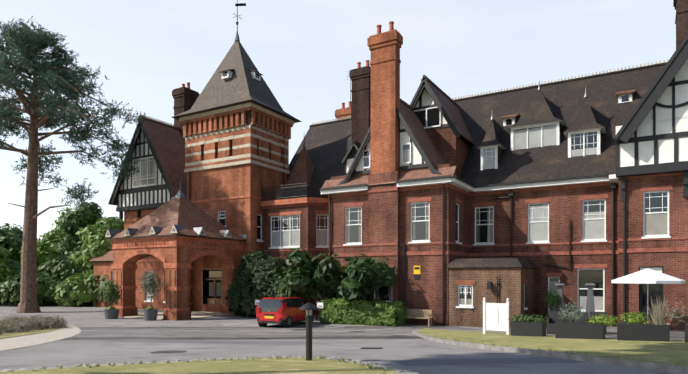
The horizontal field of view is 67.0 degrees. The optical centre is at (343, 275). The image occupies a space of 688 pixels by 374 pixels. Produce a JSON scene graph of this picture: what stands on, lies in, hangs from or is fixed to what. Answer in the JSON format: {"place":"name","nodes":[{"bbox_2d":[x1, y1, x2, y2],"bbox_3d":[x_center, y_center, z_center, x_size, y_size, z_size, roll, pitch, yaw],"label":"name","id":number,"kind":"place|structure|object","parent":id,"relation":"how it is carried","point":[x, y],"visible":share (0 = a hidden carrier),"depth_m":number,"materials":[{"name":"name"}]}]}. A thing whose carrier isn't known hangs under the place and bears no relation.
{"place":"outdoors","nodes":[
{"label":"outdoors","id":0,"kind":"place"},
{"bbox_2d":[89,82,199,309],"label":"building wing","id":1,"kind":"structure","parent":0,"point":[153,184],"depth_m":40.60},
{"bbox_2d":[172,0,301,311],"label":"tower","id":2,"kind":"structure","parent":0,"point":[236,121],"depth_m":36.58,"materials":[{"name":"red brick"}]},
{"bbox_2d":[0,0,675,240],"label":"sky","id":3,"kind":"structure","parent":0,"point":[305,51],"materials":[{"name":"white"}]},
{"bbox_2d":[0,303,684,373],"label":"driveway","id":4,"kind":"structure","parent":0,"point":[338,341],"depth_m":14.03,"materials":[{"name":"grey asphalt"}]},
{"bbox_2d":[0,320,80,350],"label":"curb","id":5,"kind":"structure","parent":4,"relation":"on","point":[14,340],"depth_m":19.05,"materials":[{"name":"beige concrete"}]},
{"bbox_2d":[102,280,121,318],"bbox_3d":[-14.068,1.415,31.470,1.162,2.388,1.131,0,0,30],"label":"potted plant","id":6,"kind":"object","parent":4,"relation":"on","point":[113,297],"visible":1,"depth_m":31.24,"materials":[{"name":"black"}]},
{"bbox_2d":[138,270,164,320],"bbox_3d":[-11.283,1.106,30.444,1.460,3.005,1.467,0,0,15],"label":"olive plant","id":7,"kind":"object","parent":4,"relation":"on","point":[150,313],"visible":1,"depth_m":30.21,"materials":[{"name":"green plant"}]},
{"bbox_2d":[105,181,246,320],"bbox_3d":[-10.777,-1.837,34.301,6.600,8.900,6.510,0,0,30],"label":"entrance porch","id":8,"kind":"object","parent":4,"relation":"on","point":[178,234],"visible":0.88,"depth_m":32.56,"materials":[{"name":"red brick"}]},
{"bbox_2d":[0,357,413,373],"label":"island grass","id":9,"kind":"structure","parent":4,"relation":"on","point":[288,365],"depth_m":8.55,"materials":[{"name":"green plant"}]},
{"bbox_2d":[299,303,318,360],"bbox_3d":[-0.666,1.062,9.898,0.378,1.100,0.379,0,0,30],"label":"bollard light","id":10,"kind":"object","parent":9,"relation":"on","point":[308,308],"visible":0.96,"depth_m":9.84,"materials":[{"name":"grey metal"}]},
{"bbox_2d":[1,356,419,373],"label":"curb","id":11,"kind":"structure","parent":4,"relation":"on","point":[333,358],"depth_m":9.35,"materials":[{"name":"grey concrete"}]},
{"bbox_2d":[256,297,313,327],"bbox_3d":[-3.045,1.869,27.613,2.000,1.585,3.595,0,0,23],"label":"red hatchback car","id":12,"kind":"object","parent":4,"relation":"on","point":[286,312],"visible":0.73,"depth_m":26.16,"materials":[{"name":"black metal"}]},
{"bbox_2d":[317,302,322,323],"bbox_3d":[-1.293,2.036,28.333,0.400,1.146,0.060,0,0,30],"label":"notice sign","id":13,"kind":"object","parent":4,"relation":"on","point":[320,305],"visible":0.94,"depth_m":28.32,"materials":[{"name":"white metal"}]},
{"bbox_2d":[80,329,583,365],"bbox_3d":[-2.020,2.080,17.866,11.094,1.006,20.961,0,0,-34],"label":"drive wear","id":14,"kind":"object","parent":4,"relation":"on","point":[478,361],"depth_m":10.42,"materials":[{"name":"asphalt"}]},
{"bbox_2d":[402,309,432,326],"bbox_3d":[3.785,2.186,27.108,1.600,0.846,0.440,0,0,30],"label":"bench","id":15,"kind":"object","parent":4,"relation":"on","point":[420,314],"visible":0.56,"depth_m":27.13,"materials":[{"name":"beige wood"}]},
{"bbox_2d":[412,330,687,373],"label":"lawn kerb","id":16,"kind":"structure","parent":4,"relation":"on","point":[643,365],"depth_m":10.12,"materials":[{"name":"concrete"}]},
{"bbox_2d":[417,328,687,366],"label":"lawn grass","id":17,"kind":"structure","parent":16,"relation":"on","point":[672,352],"depth_m":13.26,"materials":[{"name":"green plant"}]},
{"bbox_2d":[32,334,678,373],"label":"grass tufts","id":18,"kind":"object","parent":17,"relation":"on","point":[343,360],"visible":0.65,"depth_m":9.68,"materials":[{"name":"green plant"}]},
{"bbox_2d":[511,321,687,342],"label":"planter boxes","id":19,"kind":"object","parent":17,"relation":"on","point":[628,331],"visible":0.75,"depth_m":15.99,"materials":[{"name":"black"}]},
{"bbox_2d":[508,295,687,325],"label":"planter plants","id":20,"kind":"object","parent":19,"relation":"on","point":[634,317],"visible":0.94,"depth_m":15.49,"materials":[{"name":"green plant"}]},
{"bbox_2d":[260,70,494,314],"bbox_3d":[2.165,-7.037,36.559,15.250,19.300,9.170,0,0,30],"label":"building section","id":21,"kind":"object","parent":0,"point":[296,216],"visible":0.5,"depth_m":35.44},
{"bbox_2d":[320,21,475,325],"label":"building wing","id":22,"kind":"structure","parent":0,"point":[398,193],"depth_m":28.63,"materials":[{"name":"red brick"}]},
{"bbox_2d":[446,258,536,327],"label":"brick outbuilding","id":23,"kind":"structure","parent":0,"point":[473,282],"depth_m":26.27,"materials":[{"name":"brown brick"}]},
{"bbox_2d":[441,326,684,339],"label":"terrace paving","id":24,"kind":"structure","parent":0,"point":[611,329],"depth_m":22.76,"materials":[{"name":"grey stone"}]},
{"bbox_2d":[483,297,508,334],"bbox_3d":[5.617,1.532,19.205,0.980,1.440,0.100,0,0,36],"label":"gate","id":25,"kind":"object","parent":24,"relation":"on","point":[495,316],"visible":0.94,"depth_m":19.18,"materials":[{"name":"white wood"}]},
{"bbox_2d":[542,288,560,327],"bbox_3d":[10.332,1.611,25.818,0.956,1.968,0.900,0,0,2],"label":"topiary plant","id":26,"kind":"object","parent":24,"relation":"on","point":[551,300],"visible":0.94,"depth_m":25.73,"materials":[{"name":"green plant"}]},
{"bbox_2d":[555,283,564,311],"bbox_3d":[10.895,1.485,26.188,0.500,2.200,0.500,0,0,30],"label":"heater","id":27,"kind":"object","parent":24,"relation":"on","point":[560,289],"visible":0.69,"depth_m":26.06,"materials":[{"name":"grey metal"}]},
{"bbox_2d":[547,312,606,333],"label":"terrace chairs","id":28,"kind":"object","parent":24,"relation":"on","point":[553,318],"visible":0.4,"depth_m":20.52,"materials":[{"name":"grey metal"}]},
{"bbox_2d":[585,283,595,319],"bbox_3d":[12.002,1.464,25.307,0.500,2.200,0.500,0,0,30],"label":"heater","id":29,"kind":"object","parent":24,"relation":"on","point":[590,306],"visible":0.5,"depth_m":25.18,"materials":[{"name":"grey metal"}]},
{"bbox_2d":[611,268,685,322],"bbox_3d":[13.028,1.025,22.272,2.587,2.750,2.587,0,0,41],"label":"white parasol","id":30,"kind":"object","parent":24,"relation":"on","point":[647,276],"visible":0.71,"depth_m":21.54,"materials":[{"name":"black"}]},
{"bbox_2d":[606,0,687,329],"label":"building wing","id":31,"kind":"structure","parent":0,"point":[650,176],"depth_m":24.05,"materials":[{"name":"red brick"}]},
{"bbox_3d":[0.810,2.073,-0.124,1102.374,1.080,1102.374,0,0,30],"label":"ground","id":32,"kind":"structure","parent":0,"visible":0},
{"bbox_2d":[0,247,13,282],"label":"tree","id":33,"kind":"object","parent":32,"relation":"on","point":[4,267],"visible":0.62,"depth_m":46.64,"materials":[{"name":"green plant"}]},
{"bbox_2d":[0,258,20,302],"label":"bush","id":34,"kind":"object","parent":32,"relation":"on","point":[15,266],"visible":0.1,"depth_m":47.96,"materials":[{"name":"green plant"}]},
{"bbox_2d":[0,226,21,262],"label":"tree","id":35,"kind":"object","parent":32,"relation":"on","point":[11,244],"visible":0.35,"depth_m":59.42,"materials":[{"name":"green plant"}]},
{"bbox_2d":[1,223,38,256],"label":"tree","id":36,"kind":"object","parent":32,"relation":"on","point":[15,231],"visible":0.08,"depth_m":86.97,"materials":[{"name":"green plant"}]},
{"bbox_2d":[0,314,69,334],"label":"lavender bed","id":37,"kind":"object","parent":32,"relation":"on","point":[15,323],"visible":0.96,"depth_m":24.81,"materials":[{"name":"grey plant"}]},
{"bbox_2d":[19,240,59,272],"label":"tree","id":38,"kind":"object","parent":32,"relation":"on","point":[45,252],"visible":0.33,"depth_m":55.20,"materials":[{"name":"green plant"}]},
{"bbox_2d":[39,229,66,256],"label":"tree","id":39,"kind":"object","parent":32,"relation":"on","point":[56,237],"visible":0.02,"depth_m":72.27,"materials":[{"name":"green plant"}]},
{"bbox_2d":[0,273,112,306],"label":"understorey shrub","id":40,"kind":"object","parent":32,"relation":"on","point":[49,292],"visible":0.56,"depth_m":43.60,"materials":[{"name":"green plant"}]},
{"bbox_2d":[37,255,85,281],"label":"bush","id":41,"kind":"object","parent":32,"relation":"on","point":[60,268],"visible":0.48,"depth_m":49.75,"materials":[{"name":"green plant"}]},
{"bbox_2d":[52,204,75,236],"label":"tree","id":42,"kind":"object","parent":32,"relation":"on","point":[68,210],"depth_m":91.60,"materials":[{"name":"green plant"}]},
{"bbox_2d":[0,16,146,312],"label":"pine tree","id":43,"kind":"object","parent":32,"relation":"on","point":[27,43],"visible":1,"depth_m":36.31,"materials":[{"name":"green plant"}]},
{"bbox_2d":[55,202,103,257],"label":"tree","id":44,"kind":"object","parent":32,"relation":"on","point":[82,217],"visible":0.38,"depth_m":67.71,"materials":[{"name":"green plant"}]},
{"bbox_2d":[61,228,112,294],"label":"tree","id":45,"kind":"object","parent":32,"relation":"on","point":[98,243],"visible":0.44,"depth_m":44.94,"materials":[{"name":"green plant"}]},
{"bbox_2d":[68,216,123,259],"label":"tree","id":46,"kind":"object","parent":32,"relation":"on","point":[115,223],"visible":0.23,"depth_m":57.80,"materials":[{"name":"green plant"}]},
{"bbox_2d":[225,249,302,317],"bbox_3d":[-4.794,0.542,32.703,5.616,4.576,2.862,0,0,30],"label":"bush","id":47,"kind":"object","parent":32,"relation":"on","point":[256,275],"visible":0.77,"depth_m":32.36,"materials":[{"name":"green plant"}]},
{"bbox_2d":[274,247,395,319],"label":"bushes","id":48,"kind":"object","parent":32,"relation":"on","point":[306,274],"visible":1,"depth_m":28.83,"materials":[{"name":"green plant"}]},
{"bbox_2d":[319,297,407,326],"bbox_3d":[1.049,2.046,28.149,4.835,1.380,2.246,0,0,30],"label":"hedge","id":49,"kind":"object","parent":32,"relation":"on","point":[395,315],"visible":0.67,"depth_m":27.38,"materials":[{"name":"green plant"}]},
{"bbox_2d":[310,59,668,326],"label":"recessed wing","id":50,"kind":"structure","parent":32,"relation":"on","point":[544,198],"depth_m":28.78,"materials":[{"name":"red brick"}]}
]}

